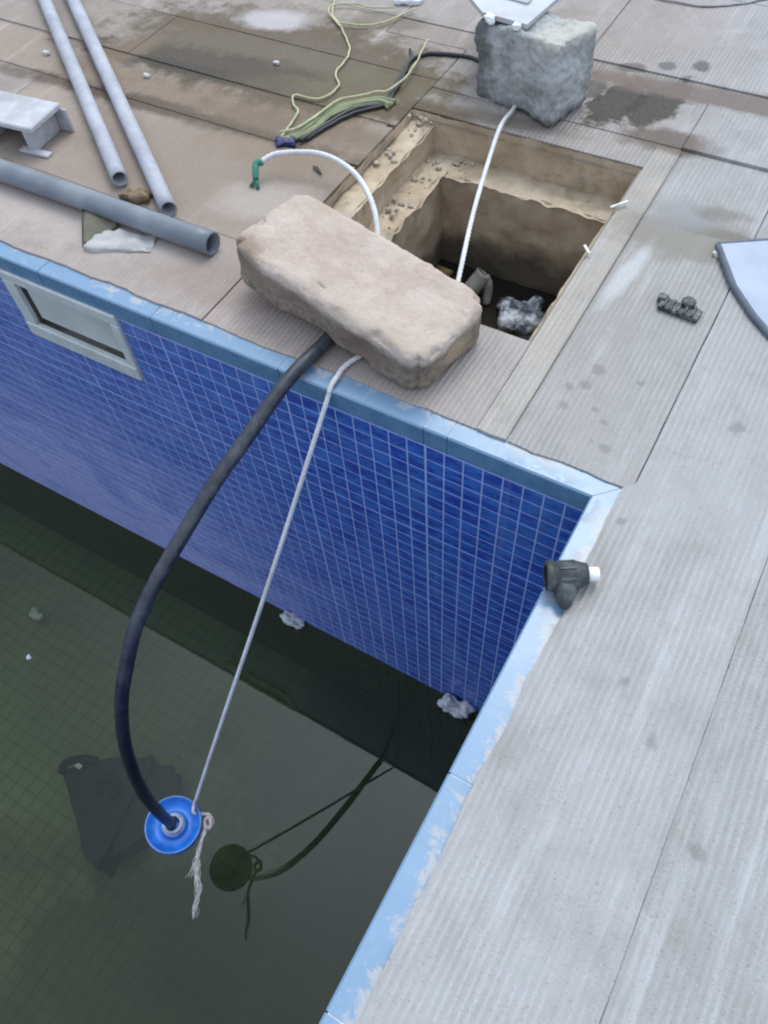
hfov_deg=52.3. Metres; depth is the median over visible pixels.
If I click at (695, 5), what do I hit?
grey wire
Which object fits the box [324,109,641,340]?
drain pit
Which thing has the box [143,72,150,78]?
white pebble
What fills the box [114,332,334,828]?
black hose
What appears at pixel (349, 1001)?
pool edging
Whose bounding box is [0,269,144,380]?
pool skimmer
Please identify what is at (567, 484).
pool edging
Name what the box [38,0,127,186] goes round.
metal pipe
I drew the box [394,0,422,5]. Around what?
white scrap
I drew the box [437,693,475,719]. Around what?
foam lump
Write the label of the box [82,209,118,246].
cloth scrap
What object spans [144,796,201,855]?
blue pipe plug
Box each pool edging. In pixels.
[0,241,636,509]
[319,488,621,1023]
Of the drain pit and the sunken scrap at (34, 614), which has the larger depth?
the sunken scrap at (34, 614)
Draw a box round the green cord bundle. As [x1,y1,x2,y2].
[274,96,396,147]
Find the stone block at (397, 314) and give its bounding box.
[236,195,481,388]
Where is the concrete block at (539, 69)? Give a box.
[474,12,596,126]
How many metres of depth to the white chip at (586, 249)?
1.52 m
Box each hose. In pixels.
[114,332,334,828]
[249,149,379,234]
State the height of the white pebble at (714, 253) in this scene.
0.010 m
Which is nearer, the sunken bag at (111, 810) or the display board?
the display board
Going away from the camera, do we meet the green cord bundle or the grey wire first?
the green cord bundle
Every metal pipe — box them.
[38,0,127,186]
[66,0,176,216]
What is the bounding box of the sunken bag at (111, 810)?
[58,755,183,877]
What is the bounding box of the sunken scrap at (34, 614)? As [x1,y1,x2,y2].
[29,607,42,620]
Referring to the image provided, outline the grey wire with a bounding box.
[663,0,761,6]
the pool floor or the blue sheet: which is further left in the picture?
the pool floor
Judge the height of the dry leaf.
0.003 m
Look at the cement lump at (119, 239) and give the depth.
1.62 m
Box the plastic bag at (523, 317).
[496,296,544,334]
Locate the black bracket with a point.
(686, 308)
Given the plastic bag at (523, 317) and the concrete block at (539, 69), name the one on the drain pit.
the plastic bag at (523, 317)
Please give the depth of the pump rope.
1.61 m
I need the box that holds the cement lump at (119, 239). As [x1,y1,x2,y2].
[83,228,156,252]
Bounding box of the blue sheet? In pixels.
[715,238,767,337]
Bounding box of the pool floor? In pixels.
[0,502,458,1023]
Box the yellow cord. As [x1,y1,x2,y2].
[280,0,428,135]
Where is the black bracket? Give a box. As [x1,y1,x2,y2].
[657,292,702,322]
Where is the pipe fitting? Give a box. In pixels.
[543,559,599,608]
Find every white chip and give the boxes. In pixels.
[583,244,589,253]
[610,200,628,208]
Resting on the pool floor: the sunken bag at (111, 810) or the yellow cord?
the sunken bag at (111, 810)
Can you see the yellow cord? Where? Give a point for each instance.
(287, 129)
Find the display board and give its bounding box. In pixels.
[469,0,558,28]
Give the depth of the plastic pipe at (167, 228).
1.63 m
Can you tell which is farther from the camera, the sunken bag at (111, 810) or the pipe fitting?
the sunken bag at (111, 810)
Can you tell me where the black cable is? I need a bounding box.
[298,48,478,142]
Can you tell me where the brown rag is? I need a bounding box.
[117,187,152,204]
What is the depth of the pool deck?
1.33 m
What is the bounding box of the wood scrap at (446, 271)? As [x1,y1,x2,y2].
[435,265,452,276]
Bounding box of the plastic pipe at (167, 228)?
[0,159,219,255]
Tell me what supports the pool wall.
on the pool floor
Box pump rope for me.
[185,105,516,918]
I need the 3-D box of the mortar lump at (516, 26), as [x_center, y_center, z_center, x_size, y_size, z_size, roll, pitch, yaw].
[0.286,-1.046,1.685,0.022,0.016,0.019,24,62,18]
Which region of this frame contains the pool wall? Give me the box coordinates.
[0,277,583,750]
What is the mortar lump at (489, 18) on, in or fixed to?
on the concrete block at (539, 69)
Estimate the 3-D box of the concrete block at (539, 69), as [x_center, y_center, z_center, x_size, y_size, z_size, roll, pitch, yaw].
[0.338,-1.021,1.778,0.151,0.182,0.250,-38,58,-23]
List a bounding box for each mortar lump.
[484,12,494,24]
[512,21,521,30]
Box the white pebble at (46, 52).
[42,50,49,55]
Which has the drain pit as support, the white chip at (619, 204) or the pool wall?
the white chip at (619, 204)
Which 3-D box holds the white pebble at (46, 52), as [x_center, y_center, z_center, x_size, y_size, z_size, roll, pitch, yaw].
[-0.901,-1.223,2.084,0.022,0.012,0.015,24,62,18]
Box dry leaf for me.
[312,165,321,174]
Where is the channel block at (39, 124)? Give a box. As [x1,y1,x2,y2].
[0,91,74,158]
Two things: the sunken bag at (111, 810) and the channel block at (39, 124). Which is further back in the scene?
the sunken bag at (111, 810)
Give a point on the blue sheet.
(744, 263)
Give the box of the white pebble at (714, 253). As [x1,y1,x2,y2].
[712,250,718,257]
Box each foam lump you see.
[280,610,304,630]
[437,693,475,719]
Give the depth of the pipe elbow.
1.91 m
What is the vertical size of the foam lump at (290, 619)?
0.064 m
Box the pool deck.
[0,0,767,1023]
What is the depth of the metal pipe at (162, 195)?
1.84 m
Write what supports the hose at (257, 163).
on the pool deck
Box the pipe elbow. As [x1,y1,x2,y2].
[465,268,492,304]
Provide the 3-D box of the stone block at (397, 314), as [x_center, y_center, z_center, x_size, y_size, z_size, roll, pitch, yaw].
[-0.051,-0.407,1.421,0.461,0.103,0.211,36,67,18]

